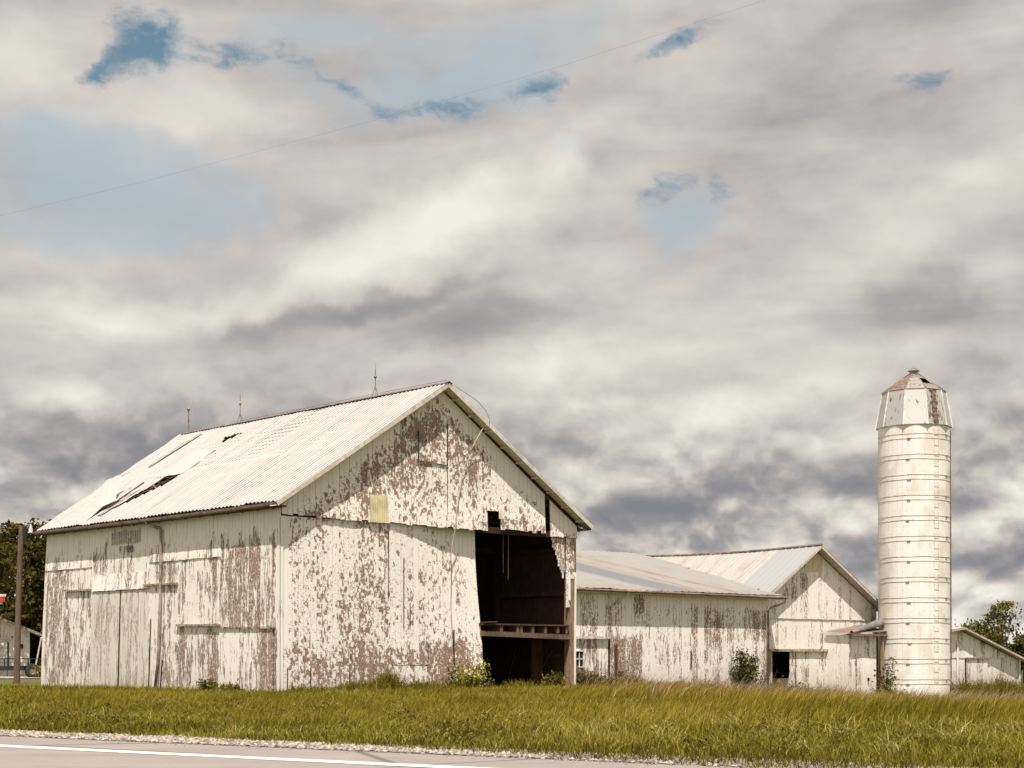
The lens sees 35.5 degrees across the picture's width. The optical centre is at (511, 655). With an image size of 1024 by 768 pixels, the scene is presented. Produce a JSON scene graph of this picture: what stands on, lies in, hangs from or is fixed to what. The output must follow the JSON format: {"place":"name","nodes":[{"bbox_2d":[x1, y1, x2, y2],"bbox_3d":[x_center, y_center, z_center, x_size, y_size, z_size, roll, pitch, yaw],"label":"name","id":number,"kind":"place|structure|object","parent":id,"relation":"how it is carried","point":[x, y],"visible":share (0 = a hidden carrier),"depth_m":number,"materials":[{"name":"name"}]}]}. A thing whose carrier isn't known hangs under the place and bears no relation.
{"place":"outdoors","nodes":[
{"label":"outdoors","id":0,"kind":"place"},
{"bbox_2d":[0,594,5,603],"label":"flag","id":1,"kind":"object","parent":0,"point":[2,598],"visible":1,"depth_m":82.00,"materials":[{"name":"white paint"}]},
{"bbox_2d":[0,677,38,677],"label":"driveway","id":2,"kind":"structure","parent":0,"point":[20,677],"depth_m":87.23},
{"bbox_2d":[0,642,40,678],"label":"trailer","id":3,"kind":"object","parent":2,"relation":"on","point":[29,669],"visible":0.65,"depth_m":87.62,"materials":[{"name":"black metal"}]},
{"bbox_2d":[0,736,732,767],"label":"road","id":4,"kind":"structure","parent":0,"point":[12,757],"depth_m":19.73,"materials":[{"name":"grey asphalt"}]},
{"bbox_2d":[0,745,487,767],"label":"road edge line","id":5,"kind":"object","parent":4,"relation":"on","point":[266,758],"visible":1,"depth_m":19.85,"materials":[{"name":"paint"}]},
{"bbox_2d":[0,4,751,215],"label":"overhead wire","id":6,"kind":"object","parent":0,"point":[394,114],"visible":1,"depth_m":33.88,"materials":[{"name":"black metal"}]},
{"bbox_2d":[0,675,1023,767],"bbox_3d":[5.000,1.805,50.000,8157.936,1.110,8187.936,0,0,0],"label":"ground","id":7,"kind":"structure","parent":0,"point":[24,681],"depth_m":25.02,"materials":[{"name":"green plant"}]},
{"bbox_2d":[0,563,14,617],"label":"tree","id":8,"kind":"object","parent":7,"relation":"on","point":[8,595],"visible":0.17,"depth_m":106.77,"materials":[{"name":"green plant"}]},
{"bbox_2d":[0,617,41,676],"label":"garage","id":9,"kind":"structure","parent":7,"relation":"on","point":[7,630],"depth_m":96.27,"materials":[{"name":"paint"}]},
{"bbox_2d":[0,641,6,676],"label":"garage door","id":10,"kind":"structure","parent":9,"relation":"in","point":[3,644],"depth_m":96.12,"materials":[{"name":"white paint"}]},
{"bbox_2d":[0,592,42,663],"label":"tree","id":11,"kind":"object","parent":7,"relation":"on","point":[36,646],"visible":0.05,"depth_m":105.47,"materials":[{"name":"green plant"}]},
{"bbox_2d":[0,534,43,593],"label":"tree","id":12,"kind":"object","parent":7,"relation":"on","point":[5,553],"visible":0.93,"depth_m":93.66,"materials":[{"name":"green plant"}]},
{"bbox_2d":[0,529,45,665],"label":"tree","id":13,"kind":"object","parent":7,"relation":"on","point":[32,590],"visible":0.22,"depth_m":102.29,"materials":[{"name":"green plant"}]},
{"bbox_2d":[13,524,32,683],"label":"utility pole","id":14,"kind":"object","parent":7,"relation":"on","point":[22,539],"visible":0.9,"depth_m":71.90,"materials":[{"name":"brown wood"}]},
{"bbox_2d":[0,518,51,661],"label":"tree","id":15,"kind":"object","parent":7,"relation":"on","point":[9,528],"visible":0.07,"depth_m":108.57,"materials":[{"name":"green plant"}]},
{"bbox_2d":[32,665,40,678],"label":"bush","id":16,"kind":"object","parent":7,"relation":"on","point":[38,670],"visible":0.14,"depth_m":86.90,"materials":[{"name":"green plant"}]},
{"bbox_2d":[35,637,41,664],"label":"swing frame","id":17,"kind":"object","parent":7,"relation":"on","point":[38,650],"visible":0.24,"depth_m":91.97,"materials":[{"name":"white wood"}]},
{"bbox_2d":[197,678,220,690],"bbox_3d":[-10.045,1.026,53.164,0.857,0.589,0.565,0,0,0],"label":"bush","id":18,"kind":"object","parent":7,"relation":"on","point":[210,685],"visible":0.74,"depth_m":53.09,"materials":[{"name":"green plant"}]},
{"bbox_2d":[218,678,244,690],"bbox_3d":[-9.156,1.032,52.225,0.983,0.590,0.514,0,0,0],"label":"bush","id":19,"kind":"object","parent":7,"relation":"on","point":[229,686],"visible":0.48,"depth_m":52.16,"materials":[{"name":"green plant"}]},
{"bbox_2d":[32,364,592,692],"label":"barn","id":20,"kind":"structure","parent":7,"relation":"on","point":[427,532],"depth_m":55.79,"materials":[{"name":"paint"}]},
{"bbox_2d":[89,591,119,687],"bbox_3d":[-15.103,-0.531,59.370,0.056,3.638,2.360,0,0,-43],"label":"sliding door","id":21,"kind":"structure","parent":20,"relation":"in","point":[105,605],"depth_m":59.32,"materials":[{"name":"paint"}]},
{"bbox_2d":[119,589,149,687],"bbox_3d":[-13.650,-0.521,57.790,0.057,3.657,2.272,0,0,-43],"label":"sliding door","id":22,"kind":"structure","parent":20,"relation":"in","point":[134,618],"depth_m":57.74,"materials":[{"name":"paint"}]},
{"bbox_2d":[218,628,273,691],"bbox_3d":[-8.727,0.302,52.371,0.061,2.323,3.203,0,0,-43],"label":"sliding door","id":23,"kind":"structure","parent":20,"relation":"in","point":[246,655],"depth_m":52.27,"materials":[{"name":"paint"}]},
{"bbox_2d":[441,656,494,688],"bbox_3d":[-1.574,0.683,55.680,1.977,1.275,1.344,0,0,0],"label":"shrub","id":24,"kind":"object","parent":7,"relation":"on","point":[469,679],"visible":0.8,"depth_m":55.48,"materials":[{"name":"green plant"}]},
{"bbox_2d":[474,673,494,687],"bbox_3d":[-1.216,0.973,55.848,1.434,0.703,1.122,0,0,0],"label":"shrub","id":25,"kind":"object","parent":7,"relation":"on","point":[489,682],"visible":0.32,"depth_m":55.73,"materials":[{"name":"green plant"}]},
{"bbox_2d":[1,729,988,767],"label":"gravel shoulder","id":26,"kind":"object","parent":7,"relation":"on","point":[678,763],"visible":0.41,"depth_m":20.04},
{"bbox_2d":[0,729,759,767],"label":"gravel stones","id":27,"kind":"object","parent":26,"relation":"on","point":[172,738],"visible":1,"depth_m":22.44,"materials":[{"name":"gravel"}]},
{"bbox_2d":[0,679,1023,732],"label":"tall grass","id":28,"kind":"structure","parent":7,"relation":"on","point":[971,707],"depth_m":33.76,"materials":[{"name":"green plant"}]},
{"bbox_2d":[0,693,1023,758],"bbox_3d":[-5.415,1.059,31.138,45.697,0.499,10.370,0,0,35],"label":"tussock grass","id":29,"kind":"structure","parent":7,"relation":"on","point":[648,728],"depth_m":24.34,"materials":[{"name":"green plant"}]},
{"bbox_2d":[537,670,566,686],"bbox_3d":[1.468,0.930,58.523,1.187,0.771,0.739,0,0,0],"label":"bush","id":30,"kind":"object","parent":7,"relation":"on","point":[558,678],"visible":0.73,"depth_m":58.38,"materials":[{"name":"green plant"}]},
{"bbox_2d":[576,665,606,685],"bbox_3d":[2.804,0.879,63.407,2.001,1.028,1.304,0,0,0],"label":"shrub","id":31,"kind":"object","parent":7,"relation":"on","point":[582,679],"visible":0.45,"depth_m":63.19,"materials":[{"name":"green plant"}]},
{"bbox_2d":[595,673,621,682],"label":"shrub","id":32,"kind":"object","parent":7,"relation":"on","point":[610,678],"visible":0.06,"depth_m":65.73,"materials":[{"name":"green plant"}]},
{"bbox_2d":[576,549,787,686],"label":"lean to barn","id":33,"kind":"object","parent":7,"relation":"on","point":[646,616],"visible":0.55,"depth_m":70.67,"materials":[{"name":"paint"}]},
{"bbox_2d":[576,650,584,666],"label":"window","id":34,"kind":"structure","parent":33,"relation":"in","point":[580,654],"depth_m":65.97,"materials":[{"name":"white paint"}]},
{"bbox_2d":[576,639,607,680],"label":"sliding door","id":35,"kind":"structure","parent":33,"relation":"in","point":[596,650],"depth_m":66.58,"materials":[{"name":"paint"}]},
{"bbox_2d":[603,543,877,690],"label":"gabled barn","id":36,"kind":"structure","parent":7,"relation":"on","point":[821,588],"depth_m":78.19,"materials":[{"name":"paint"}]},
{"bbox_2d":[788,651,825,690],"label":"sliding door","id":37,"kind":"structure","parent":36,"relation":"in","point":[810,666],"depth_m":77.60,"materials":[{"name":"paint"}]},
{"bbox_2d":[726,644,762,687],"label":"shrub","id":38,"kind":"object","parent":7,"relation":"on","point":[744,670],"visible":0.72,"depth_m":72.16,"materials":[{"name":"green plant"}]},
{"bbox_2d":[753,656,782,686],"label":"shrub","id":39,"kind":"object","parent":7,"relation":"on","point":[766,677],"visible":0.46,"depth_m":72.86,"materials":[{"name":"green plant"}]},
{"bbox_2d":[769,675,800,689],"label":"bush","id":40,"kind":"object","parent":7,"relation":"on","point":[785,683],"visible":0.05,"depth_m":75.09,"materials":[{"name":"green plant"}]},
{"bbox_2d":[825,619,887,695],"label":"feed room","id":41,"kind":"object","parent":7,"relation":"on","point":[851,660],"visible":0.81,"depth_m":78.21,"materials":[{"name":"paint"}]},
{"bbox_2d":[857,657,869,692],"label":"door","id":42,"kind":"structure","parent":41,"relation":"in","point":[863,663],"depth_m":78.28,"materials":[{"name":"paint"}]},
{"bbox_2d":[872,651,898,692],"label":"sapling","id":43,"kind":"object","parent":7,"relation":"on","point":[888,681],"visible":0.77,"depth_m":75.54,"materials":[{"name":"green plant"}]},
{"bbox_2d":[870,682,904,694],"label":"shrub","id":44,"kind":"object","parent":7,"relation":"on","point":[887,689],"visible":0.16,"depth_m":75.31,"materials":[{"name":"green plant"}]},
{"bbox_2d":[875,366,952,696],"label":"silo","id":45,"kind":"object","parent":7,"relation":"on","point":[914,424],"visible":0.94,"depth_m":78.53,"materials":[{"name":"concrete"}]},
{"bbox_2d":[876,627,1023,691],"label":"shed","id":46,"kind":"structure","parent":7,"relation":"on","point":[975,655],"depth_m":86.72,"materials":[{"name":"paint"}]},
{"bbox_2d":[966,659,987,684],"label":"door","id":47,"kind":"structure","parent":46,"relation":"in","point":[975,668],"depth_m":86.46,"materials":[{"name":"paint"}]},
{"bbox_2d":[950,680,962,696],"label":"bush","id":48,"kind":"object","parent":7,"relation":"on","point":[954,688],"visible":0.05,"depth_m":80.36,"materials":[{"name":"green plant"}]},
{"bbox_2d":[954,617,998,643],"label":"tree","id":49,"kind":"object","parent":7,"relation":"on","point":[977,627],"visible":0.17,"depth_m":113.61,"materials":[{"name":"green plant"}]},
{"bbox_2d":[979,599,1022,648],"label":"tree","id":50,"kind":"object","parent":7,"relation":"on","point":[998,621],"visible":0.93,"depth_m":111.83,"materials":[{"name":"green plant"}]},
{"bbox_2d":[1007,627,1023,682],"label":"tree","id":51,"kind":"object","parent":7,"relation":"on","point":[1018,649],"visible":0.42,"depth_m":112.42,"materials":[{"name":"green plant"}]},
{"bbox_2d":[0,0,1023,645],"label":"sky","id":52,"kind":"structure","parent":0,"point":[685,273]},
{"bbox_2d":[287,666,1023,696],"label":"rank grass","id":53,"kind":"structure","parent":0,"point":[386,681],"depth_m":56.93,"materials":[{"name":"green plant"}]},
{"bbox_2d":[584,670,1023,703],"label":"seeding grass","id":54,"kind":"structure","parent":0,"point":[851,690],"depth_m":50.08,"materials":[{"name":"green plant"}]}
]}

